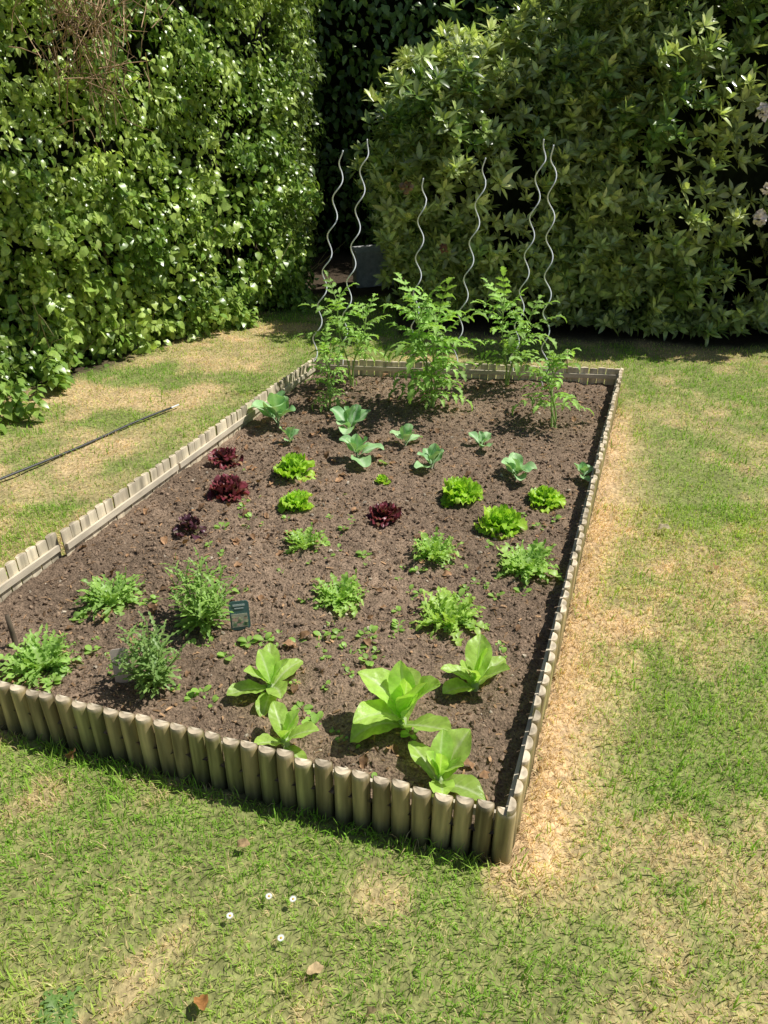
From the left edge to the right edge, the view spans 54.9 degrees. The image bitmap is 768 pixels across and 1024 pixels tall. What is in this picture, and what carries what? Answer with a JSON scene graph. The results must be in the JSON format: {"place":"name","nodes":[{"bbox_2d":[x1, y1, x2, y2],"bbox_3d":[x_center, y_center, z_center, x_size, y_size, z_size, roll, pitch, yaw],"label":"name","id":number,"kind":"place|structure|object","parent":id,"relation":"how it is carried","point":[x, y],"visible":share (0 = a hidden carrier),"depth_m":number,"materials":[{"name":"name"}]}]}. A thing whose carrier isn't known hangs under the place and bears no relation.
{"place":"outdoors","nodes":[
{"label":"outdoors","id":0,"kind":"place"},
{"bbox_2d":[0,372,614,833],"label":"soil","id":1,"kind":"structure","parent":0,"point":[486,734],"depth_m":2.79,"materials":[{"name":"soil"}]},
{"bbox_2d":[5,614,18,645],"bbox_3d":[-1.213,0.411,2.422,0.018,0.180,0.017,0,29,0],"label":"wooden stick","id":2,"kind":"object","parent":1,"relation":"on","point":[11,631],"visible":0.61,"depth_m":2.40,"materials":[{"name":"brown wood"}]},
{"bbox_2d":[0,623,87,692],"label":"endive","id":3,"kind":"object","parent":1,"relation":"on","point":[33,657],"visible":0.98,"depth_m":2.32,"materials":[{"name":"green plant"}]},
{"bbox_2d":[41,674,61,685],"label":"weed seedling","id":4,"kind":"object","parent":1,"relation":"on","point":[55,679],"visible":1,"depth_m":2.26,"materials":[{"name":"green plant"}]},
{"bbox_2d":[71,611,87,622],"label":"weed seedling","id":5,"kind":"object","parent":1,"relation":"on","point":[81,616],"visible":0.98,"depth_m":2.56,"materials":[{"name":"green plant"}]},
{"bbox_2d":[85,645,99,653],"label":"weed seedling","id":6,"kind":"object","parent":1,"relation":"on","point":[89,647],"visible":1,"depth_m":2.40,"materials":[{"name":"green plant"}]},
{"bbox_2d":[69,567,145,622],"bbox_3d":[-0.966,0.292,2.622,0.261,0.155,0.274,7,30,11],"label":"endive","id":7,"kind":"object","parent":1,"relation":"on","point":[107,592],"visible":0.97,"depth_m":2.61,"materials":[{"name":"green plant"}]},
{"bbox_2d":[110,648,132,682],"bbox_3d":[-0.794,0.494,2.252,0.051,0.182,0.005,-7,23,-12],"label":"plant tag","id":8,"kind":"object","parent":1,"relation":"on","point":[116,669],"visible":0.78,"depth_m":2.24,"materials":[{"name":"plastic"}]},
{"bbox_2d":[107,611,187,699],"bbox_3d":[-0.697,0.413,2.179,0.216,0.291,0.234,-25,38,-37],"label":"leafy herb","id":9,"kind":"object","parent":1,"relation":"on","point":[151,661],"visible":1,"depth_m":2.18,"materials":[{"name":"green plant"}]},
{"bbox_2d":[147,603,156,613],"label":"dry leaf","id":10,"kind":"object","parent":1,"relation":"on","point":[152,608],"visible":0.99,"depth_m":2.57,"materials":[{"name":"plant"}]},
{"bbox_2d":[173,512,207,539],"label":"red lettuce","id":11,"kind":"object","parent":1,"relation":"on","point":[189,522],"visible":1,"depth_m":3.06,"materials":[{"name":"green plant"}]},
{"bbox_2d":[184,691,199,700],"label":"weed seedling","id":12,"kind":"object","parent":1,"relation":"on","point":[189,695],"visible":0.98,"depth_m":2.23,"materials":[{"name":"green plant"}]},
{"bbox_2d":[160,547,238,639],"bbox_3d":[-0.603,0.263,2.468,0.246,0.314,0.291,-11,31,-19],"label":"leafy herb","id":13,"kind":"object","parent":1,"relation":"on","point":[202,608],"visible":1,"depth_m":2.46,"materials":[{"name":"green plant"}]},
{"bbox_2d":[191,685,211,698],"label":"weed seedling","id":14,"kind":"object","parent":1,"relation":"on","point":[207,688],"visible":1,"depth_m":2.24,"materials":[{"name":"green plant"}]},
{"bbox_2d":[214,522,229,529],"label":"weed seedling","id":15,"kind":"object","parent":1,"relation":"on","point":[222,524],"visible":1,"depth_m":3.12,"materials":[{"name":"green plant"}]},
{"bbox_2d":[217,652,233,660],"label":"weed seedling","id":16,"kind":"object","parent":1,"relation":"on","point":[223,654],"visible":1,"depth_m":2.38,"materials":[{"name":"green plant"}]},
{"bbox_2d":[208,446,243,469],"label":"red lettuce","id":17,"kind":"object","parent":1,"relation":"on","point":[222,456],"visible":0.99,"depth_m":3.60,"materials":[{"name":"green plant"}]},
{"bbox_2d":[207,473,249,500],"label":"red lettuce","id":18,"kind":"object","parent":1,"relation":"on","point":[224,486],"visible":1,"depth_m":3.33,"materials":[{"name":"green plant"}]},
{"bbox_2d":[229,600,250,630],"bbox_3d":[-0.485,0.377,2.502,0.066,0.172,0.006,-6,23,-10],"label":"plant tag","id":19,"kind":"object","parent":1,"relation":"on","point":[239,618],"visible":0.96,"depth_m":2.49,"materials":[{"name":"plastic"}]},
{"bbox_2d":[237,636,257,647],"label":"weed seedling","id":20,"kind":"object","parent":1,"relation":"on","point":[244,640],"visible":1,"depth_m":2.45,"materials":[{"name":"green plant"}]},
{"bbox_2d":[253,632,274,645],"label":"weed seedling","id":21,"kind":"object","parent":1,"relation":"on","point":[267,636],"visible":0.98,"depth_m":2.46,"materials":[{"name":"green plant"}]},
{"bbox_2d":[226,642,302,717],"bbox_3d":[-0.359,0.500,2.223,0.195,0.143,0.231,3,29,6],"label":"lettuce","id":22,"kind":"object","parent":1,"relation":"on","point":[273,671],"visible":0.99,"depth_m":2.22,"materials":[{"name":"green plant"}]},
{"bbox_2d":[248,390,295,426],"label":"cabbage plant","id":23,"kind":"object","parent":1,"relation":"on","point":[278,406],"visible":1,"depth_m":3.99,"materials":[{"name":"green plant"}]},
{"bbox_2d":[254,701,318,758],"bbox_3d":[-0.276,0.608,2.019,0.179,0.128,0.176,-24,37,-36],"label":"lettuce","id":24,"kind":"object","parent":1,"relation":"on","point":[284,723],"visible":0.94,"depth_m":2.03,"materials":[{"name":"green plant"}]},
{"bbox_2d":[279,426,298,442],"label":"cabbage plant","id":25,"kind":"object","parent":1,"relation":"on","point":[291,432],"visible":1,"depth_m":3.83,"materials":[{"name":"green plant"}]},
{"bbox_2d":[283,639,295,646],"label":"dry leaf","id":26,"kind":"object","parent":1,"relation":"on","point":[288,642],"visible":1,"depth_m":2.42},
{"bbox_2d":[273,452,315,481],"bbox_3d":[-0.423,-0.212,3.508,0.205,0.138,0.208,-2,29,-4],"label":"curly lettuce","id":27,"kind":"object","parent":1,"relation":"on","point":[292,465],"visible":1,"depth_m":3.48,"materials":[{"name":"green plant"}]},
{"bbox_2d":[277,489,313,512],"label":"curly lettuce","id":28,"kind":"object","parent":1,"relation":"on","point":[298,499],"visible":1,"depth_m":3.22,"materials":[{"name":"green plant"}]},
{"bbox_2d":[291,701,312,713],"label":"weed seedling","id":29,"kind":"object","parent":1,"relation":"on","point":[307,707],"visible":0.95,"depth_m":2.19,"materials":[{"name":"green plant"}]},
{"bbox_2d":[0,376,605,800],"bbox_3d":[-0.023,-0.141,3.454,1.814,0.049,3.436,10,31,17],"label":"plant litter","id":30,"kind":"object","parent":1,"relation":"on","point":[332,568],"visible":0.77,"depth_m":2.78,"materials":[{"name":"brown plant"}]},
{"bbox_2d":[281,522,327,553],"bbox_3d":[-0.317,0.105,2.958,0.186,0.115,0.180,-14,32,-23],"label":"endive","id":31,"kind":"object","parent":1,"relation":"on","point":[300,539],"visible":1,"depth_m":2.96,"materials":[{"name":"green plant"}]},
{"bbox_2d":[300,630,309,638],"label":"dry leaf","id":32,"kind":"object","parent":1,"relation":"on","point":[303,634],"visible":1,"depth_m":2.45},
{"bbox_2d":[301,714,318,723],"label":"weed seedling","id":33,"kind":"object","parent":1,"relation":"on","point":[314,718],"visible":0.38,"depth_m":2.13,"materials":[{"name":"green plant"}]},
{"bbox_2d":[313,630,330,639],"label":"weed seedling","id":34,"kind":"object","parent":1,"relation":"on","point":[318,633],"visible":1,"depth_m":2.48,"materials":[{"name":"green plant"}]},
{"bbox_2d":[312,150,343,361],"bbox_3d":[-0.365,-1.422,4.536,0.274,1.437,0.051,0,29,0],"label":"spiral stake","id":35,"kind":"object","parent":1,"relation":"in","point":[331,249],"visible":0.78,"depth_m":4.45,"materials":[{"name":"metal"}]},
{"bbox_2d":[304,327,356,411],"bbox_3d":[-0.307,-0.788,4.200,0.310,0.469,0.309,0,29,0],"label":"tomato plant","id":36,"kind":"object","parent":1,"relation":"on","point":[330,395],"visible":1,"depth_m":4.18,"materials":[{"name":"green plant"}]},
{"bbox_2d":[331,628,343,638],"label":"weed seedling","id":37,"kind":"object","parent":1,"relation":"on","point":[335,630],"visible":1,"depth_m":2.47,"materials":[{"name":"green plant"}]},
{"bbox_2d":[311,568,368,617],"bbox_3d":[-0.172,0.282,2.649,0.252,0.113,0.234,15,33,24],"label":"endive","id":38,"kind":"object","parent":1,"relation":"on","point":[343,592],"visible":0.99,"depth_m":2.64,"materials":[{"name":"green plant"}]},
{"bbox_2d":[292,270,391,385],"bbox_3d":[-0.252,-1.059,4.422,0.596,0.718,0.436,-16,33,-27],"label":"tomato plant","id":39,"kind":"object","parent":1,"relation":"on","point":[337,322],"visible":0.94,"depth_m":4.39,"materials":[{"name":"green plant"}]},
{"bbox_2d":[330,404,370,434],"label":"cabbage plant","id":40,"kind":"object","parent":1,"relation":"on","point":[352,416],"visible":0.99,"depth_m":3.92,"materials":[{"name":"green plant"}]},
{"bbox_2d":[339,139,368,361],"bbox_3d":[-0.200,-1.445,4.520,0.230,1.494,0.052,0,29,0],"label":"spiral stake","id":41,"kind":"object","parent":1,"relation":"in","point":[357,234],"visible":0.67,"depth_m":4.39,"materials":[{"name":"metal"}]},
{"bbox_2d":[339,434,383,466],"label":"cabbage plant","id":42,"kind":"object","parent":1,"relation":"on","point":[354,442],"visible":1,"depth_m":3.63,"materials":[{"name":"green plant"}]},
{"bbox_2d":[359,754,368,768],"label":"dry leaf","id":43,"kind":"object","parent":1,"relation":"on","point":[363,759],"visible":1,"depth_m":1.98,"materials":[{"name":"plant"}]},
{"bbox_2d":[356,550,371,557],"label":"weed seedling","id":44,"kind":"object","parent":1,"relation":"on","point":[361,553],"visible":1,"depth_m":2.92,"materials":[{"name":"green plant"}]},
{"bbox_2d":[358,653,376,665],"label":"weed seedling","id":45,"kind":"object","parent":1,"relation":"on","point":[368,663],"visible":1,"depth_m":2.35,"materials":[{"name":"green plant"}]},
{"bbox_2d":[369,625,377,637],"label":"weed seedling","id":46,"kind":"object","parent":1,"relation":"on","point":[372,628],"visible":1,"depth_m":2.47,"materials":[{"name":"green plant"}]},
{"bbox_2d":[374,474,390,484],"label":"curly lettuce","id":47,"kind":"object","parent":1,"relation":"on","point":[382,478],"visible":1,"depth_m":3.44,"materials":[{"name":"green plant"}]},
{"bbox_2d":[366,501,401,527],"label":"red lettuce","id":48,"kind":"object","parent":1,"relation":"on","point":[384,513],"visible":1,"depth_m":3.15,"materials":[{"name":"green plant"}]},
{"bbox_2d":[391,623,404,632],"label":"weed seedling","id":49,"kind":"object","parent":1,"relation":"on","point":[397,627],"visible":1,"depth_m":2.50,"materials":[{"name":"green plant"}]},
{"bbox_2d":[350,661,450,742],"bbox_3d":[0.058,0.509,2.073,0.279,0.224,0.266,4,30,7],"label":"lettuce","id":50,"kind":"object","parent":1,"relation":"on","point":[400,689],"visible":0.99,"depth_m":2.04,"materials":[{"name":"green plant"}]},
{"bbox_2d":[390,423,422,445],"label":"cabbage plant","id":51,"kind":"object","parent":1,"relation":"on","point":[406,433],"visible":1,"depth_m":3.81,"materials":[{"name":"green plant"}]},
{"bbox_2d":[400,724,418,739],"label":"weed seedling","id":52,"kind":"object","parent":1,"relation":"on","point":[403,733],"visible":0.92,"depth_m":2.06,"materials":[{"name":"green plant"}]},
{"bbox_2d":[409,566,427,571],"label":"weed seedling","id":53,"kind":"object","parent":1,"relation":"on","point":[415,569],"visible":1,"depth_m":2.81,"materials":[{"name":"green plant"}]},
{"bbox_2d":[411,178,426,354],"bbox_3d":[0.205,-1.349,4.554,0.091,1.296,0.049,0,29,0],"label":"spiral stake","id":54,"kind":"object","parent":1,"relation":"in","point":[422,243],"visible":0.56,"depth_m":4.40,"materials":[{"name":"metal"}]},
{"bbox_2d":[414,443,443,467],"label":"cabbage plant","id":55,"kind":"object","parent":1,"relation":"on","point":[432,453],"visible":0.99,"depth_m":3.58,"materials":[{"name":"green plant"}]},
{"bbox_2d":[381,272,488,409],"bbox_3d":[0.273,-0.926,4.070,0.597,0.812,0.712,0,29,0],"label":"tomato plant","id":56,"kind":"object","parent":1,"relation":"on","point":[417,337],"visible":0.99,"depth_m":4.03,"materials":[{"name":"green plant"}]},
{"bbox_2d":[412,526,463,570],"bbox_3d":[0.207,0.133,2.875,0.206,0.123,0.220,8,30,13],"label":"endive","id":57,"kind":"object","parent":1,"relation":"on","point":[435,548],"visible":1,"depth_m":2.87,"materials":[{"name":"green plant"}]},
{"bbox_2d":[408,728,485,800],"bbox_3d":[0.164,0.651,1.913,0.154,0.144,0.230,-10,31,-17],"label":"lettuce","id":58,"kind":"object","parent":1,"relation":"on","point":[442,758],"visible":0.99,"depth_m":1.91,"materials":[{"name":"green plant"}]},
{"bbox_2d":[409,586,488,645],"bbox_3d":[0.248,0.343,2.542,0.273,0.119,0.288,15,33,25],"label":"endive","id":59,"kind":"object","parent":1,"relation":"on","point":[449,611],"visible":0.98,"depth_m":2.53,"materials":[{"name":"green plant"}]},
{"bbox_2d":[451,588,464,599],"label":"weed seedling","id":60,"kind":"object","parent":1,"relation":"on","point":[461,592],"visible":0.78,"depth_m":2.67,"materials":[{"name":"green plant"}]},
{"bbox_2d":[440,476,483,507],"bbox_3d":[0.346,-0.097,3.304,0.198,0.124,0.238,16,33,27],"label":"curly lettuce","id":61,"kind":"object","parent":1,"relation":"on","point":[463,490],"visible":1,"depth_m":3.27,"materials":[{"name":"green plant"}]},
{"bbox_2d":[464,758,473,768],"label":"dry leaf","id":62,"kind":"object","parent":1,"relation":"on","point":[467,761],"visible":0.77,"depth_m":1.99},
{"bbox_2d":[453,158,485,367],"bbox_3d":[0.503,-1.379,4.495,0.160,1.404,0.049,0,29,0],"label":"spiral stake","id":63,"kind":"object","parent":1,"relation":"in","point":[471,251],"visible":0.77,"depth_m":4.41,"materials":[{"name":"metal"}]},
{"bbox_2d":[441,634,509,694],"bbox_3d":[0.275,0.457,2.250,0.203,0.189,0.208,3,29,5],"label":"lettuce","id":64,"kind":"object","parent":1,"relation":"on","point":[481,664],"visible":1,"depth_m":2.24,"materials":[{"name":"green plant"}]},
{"bbox_2d":[468,431,492,447],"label":"cabbage plant","id":65,"kind":"object","parent":1,"relation":"on","point":[482,437],"visible":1,"depth_m":3.79,"materials":[{"name":"green plant"}]},
{"bbox_2d":[479,770,489,778],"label":"dry leaf","id":66,"kind":"object","parent":1,"relation":"on","point":[484,773],"visible":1,"depth_m":1.96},
{"bbox_2d":[474,504,527,538],"bbox_3d":[0.479,0.031,3.078,0.205,0.120,0.199,-16,33,-26],"label":"curly lettuce","id":67,"kind":"object","parent":1,"relation":"on","point":[501,518],"visible":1,"depth_m":3.05,"materials":[{"name":"green plant"}]},
{"bbox_2d":[462,266,566,386],"bbox_3d":[0.773,-1.093,4.394,0.619,0.790,0.484,0,29,0],"label":"tomato plant","id":68,"kind":"object","parent":1,"relation":"on","point":[511,340],"visible":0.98,"depth_m":4.35,"materials":[{"name":"green plant"}]},
{"bbox_2d":[501,452,536,480],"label":"cabbage plant","id":69,"kind":"object","parent":1,"relation":"on","point":[513,463],"visible":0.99,"depth_m":3.46,"materials":[{"name":"green plant"}]},
{"bbox_2d":[513,585,531,595],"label":"weed seedling","id":70,"kind":"object","parent":1,"relation":"on","point":[524,586],"visible":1,"depth_m":2.70,"materials":[{"name":"green plant"}]},
{"bbox_2d":[510,139,545,370],"bbox_3d":[0.849,-1.402,4.440,0.109,1.499,0.049,0,29,0],"label":"spiral stake","id":71,"kind":"object","parent":1,"relation":"in","point":[532,241],"visible":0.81,"depth_m":4.32,"materials":[{"name":"metal"}]},
{"bbox_2d":[494,539,564,584],"bbox_3d":[0.535,0.196,2.814,0.264,0.161,0.281,-2,29,-4],"label":"endive","id":72,"kind":"object","parent":1,"relation":"on","point":[531,560],"visible":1,"depth_m":2.80,"materials":[{"name":"green plant"}]},
{"bbox_2d":[528,485,565,513],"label":"curly lettuce","id":73,"kind":"object","parent":1,"relation":"on","point":[544,495],"visible":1,"depth_m":3.25,"materials":[{"name":"green plant"}]},
{"bbox_2d":[541,145,556,385],"bbox_3d":[0.941,-1.292,4.262,0.114,1.481,0.050,0,29,0],"label":"spiral stake","id":74,"kind":"object","parent":1,"relation":"in","point":[550,250],"visible":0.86,"depth_m":4.17,"materials":[{"name":"metal"}]},
{"bbox_2d":[511,344,593,427],"bbox_3d":[0.932,-0.667,3.975,0.410,0.482,0.413,11,31,19],"label":"tomato plant","id":75,"kind":"object","parent":1,"relation":"on","point":[551,378],"visible":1,"depth_m":3.95,"materials":[{"name":"green plant"}]},
{"bbox_2d":[574,462,592,480],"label":"cabbage plant","id":76,"kind":"object","parent":1,"relation":"on","point":[584,468],"visible":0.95,"depth_m":3.46,"materials":[{"name":"green plant"}]},
{"bbox_2d":[352,245,393,287],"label":"concrete block","id":77,"kind":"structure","parent":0,"point":[369,259],"depth_m":7.28,"materials":[{"name":"concrete"}]},
{"bbox_2d":[0,251,767,1023],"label":"lawn","id":78,"kind":"structure","parent":0,"point":[338,267],"depth_m":1.93,"materials":[{"name":"plant"}]},
{"bbox_2d":[0,363,48,433],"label":"nettle","id":79,"kind":"object","parent":78,"relation":"on","point":[9,409],"visible":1,"depth_m":4.22,"materials":[{"name":"green plant"}]},
{"bbox_2d":[0,532,61,602],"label":"log edging","id":80,"kind":"object","parent":78,"relation":"on","point":[36,560],"visible":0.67,"depth_m":2.75,"materials":[{"name":"wood"}]},
{"bbox_2d":[30,986,81,1023],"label":"lawn weed","id":81,"kind":"object","parent":78,"relation":"on","point":[51,1000],"visible":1,"depth_m":1.53,"materials":[{"name":"green plant"}]},
{"bbox_2d":[39,343,75,391],"bbox_3d":[-2.110,-0.922,4.710,0.213,0.312,0.382,-7,30,-13],"label":"leafy weed","id":82,"kind":"object","parent":78,"relation":"on","point":[54,371],"visible":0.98,"depth_m":4.66,"materials":[{"name":"green plant"}]},
{"bbox_2d":[65,747,75,760],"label":"dry leaf","id":83,"kind":"object","parent":78,"relation":"on","point":[69,755],"visible":1,"depth_m":2.08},
{"bbox_2d":[0,681,161,775],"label":"log edging","id":84,"kind":"object","parent":78,"relation":"on","point":[131,729],"visible":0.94,"depth_m":2.10,"materials":[{"name":"wood"}]},
{"bbox_2d":[0,404,178,479],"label":"pole","id":85,"kind":"object","parent":78,"relation":"on","point":[73,449],"visible":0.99,"depth_m":3.98,"materials":[{"name":"black plastic"}]},
{"bbox_2d":[60,454,178,556],"bbox_3d":[-1.118,0.009,3.225,0.034,0.248,0.770,10,31,17],"label":"log edging","id":86,"kind":"object","parent":78,"relation":"on","point":[97,519],"visible":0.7,"depth_m":3.13,"materials":[{"name":"wood"}]},
{"bbox_2d":[0,0,330,397],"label":"hedge","id":87,"kind":"object","parent":78,"relation":"on","point":[156,90],"visible":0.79,"depth_m":5.02,"materials":[{"name":"green plant"}]},
{"bbox_2d":[0,148,345,390],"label":"bramble bush","id":88,"kind":"object","parent":78,"relation":"on","point":[110,314],"visible":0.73,"depth_m":5.27,"materials":[{"name":"green plant"}]},
{"bbox_2d":[194,993,207,1009],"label":"dry leaf","id":89,"kind":"object","parent":78,"relation":"on","point":[201,1002],"visible":1,"depth_m":1.52,"materials":[{"name":"plant"}]},
{"bbox_2d":[175,396,260,472],"bbox_3d":[-0.845,-0.358,3.879,0.036,0.248,0.821,10,31,17],"label":"log edging","id":90,"kind":"object","parent":78,"relation":"on","point":[198,449],"visible":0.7,"depth_m":3.79,"materials":[{"name":"wood"}]},
{"bbox_2d":[237,838,249,846],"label":"dry leaf","id":91,"kind":"object","parent":78,"relation":"on","point":[244,842],"visible":1,"depth_m":1.84,"materials":[{"name":"plant"}]},
{"bbox_2d":[229,300,258,329],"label":"leafy weed","id":92,"kind":"object","parent":78,"relation":"on","point":[243,323],"visible":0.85,"depth_m":6.00,"materials":[{"name":"green plant"}]},
{"bbox_2d":[258,357,316,404],"bbox_3d":[-0.578,-0.720,4.534,0.034,0.248,0.770,10,31,17],"label":"log edging","id":93,"kind":"object","parent":78,"relation":"on","point":[287,384],"visible":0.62,"depth_m":4.51,"materials":[{"name":"wood"}]},
{"bbox_2d":[306,961,323,974],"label":"dry leaf","id":94,"kind":"object","parent":78,"relation":"on","point":[316,967],"visible":1,"depth_m":1.58,"materials":[{"name":"plant"}]},
{"bbox_2d":[153,719,516,865],"bbox_3d":[-0.158,0.744,1.935,0.990,0.259,0.042,9,30,15],"label":"log edging","id":95,"kind":"object","parent":78,"relation":"on","point":[269,765],"visible":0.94,"depth_m":1.90,"materials":[{"name":"wood"}]},
{"bbox_2d":[365,1006,376,1016],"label":"dry leaf","id":96,"kind":"object","parent":78,"relation":"on","point":[370,1010],"visible":1,"depth_m":1.50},
{"bbox_2d":[314,358,463,377],"bbox_3d":[0.018,-0.860,4.793,0.984,0.253,0.036,3,29,6],"label":"log edging","id":97,"kind":"object","parent":78,"relation":"on","point":[380,367],"visible":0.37,"depth_m":4.75,"materials":[{"name":"wood"}]},
{"bbox_2d":[266,0,689,254],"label":"hedge","id":98,"kind":"object","parent":78,"relation":"on","point":[360,41],"visible":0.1,"depth_m":7.96,"materials":[{"name":"green plant"}]},
{"bbox_2d":[347,0,646,330],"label":"rhododendron bush","id":99,"kind":"object","parent":78,"relation":"on","point":[449,132],"visible":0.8,"depth_m":5.51,"materials":[{"name":"green plant"}]},
{"bbox_2d":[506,604,566,848],"bbox_3d":[0.444,0.610,2.147,0.035,0.253,0.872,10,31,17],"label":"log edging","id":100,"kind":"object","parent":78,"relation":"on","point":[519,786],"visible":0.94,"depth_m":2.03,"materials":[{"name":"wood"}]},
{"bbox_2d":[464,363,619,384],"bbox_3d":[0.999,-0.809,4.703,0.985,0.253,0.035,3,29,6],"label":"log edging","id":101,"kind":"object","parent":78,"relation":"on","point":[484,371],"visible":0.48,"depth_m":4.66,"materials":[{"name":"wood"}]},
{"bbox_2d":[556,490,593,643],"bbox_3d":[0.738,0.217,2.869,0.034,0.253,0.874,10,31,17],"label":"log edging","id":102,"kind":"object","parent":78,"relation":"on","point":[568,589],"visible":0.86,"depth_m":2.77,"materials":[{"name":"wood"}]},
{"bbox_2d":[586,416,610,528],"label":"log edging","id":103,"kind":"object","parent":78,"relation":"on","point":[597,471],"visible":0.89,"depth_m":3.45,"materials":[{"name":"wood"}]},
{"bbox_2d":[605,368,623,449],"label":"log edging","id":104,"kind":"object","parent":78,"relation":"on","point":[613,403],"visible":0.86,"depth_m":4.23,"materials":[{"name":"wood"}]},
{"bbox_2d":[487,0,767,346],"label":"rhododendron bush","id":105,"kind":"object","parent":78,"relation":"on","point":[692,221],"visible":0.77,"depth_m":5.26,"materials":[{"name":"green plant"}]},
{"bbox_2d":[657,523,669,529],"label":"dry leaf","id":106,"kind":"object","parent":78,"relation":"on","point":[661,526],"visible":1,"depth_m":3.20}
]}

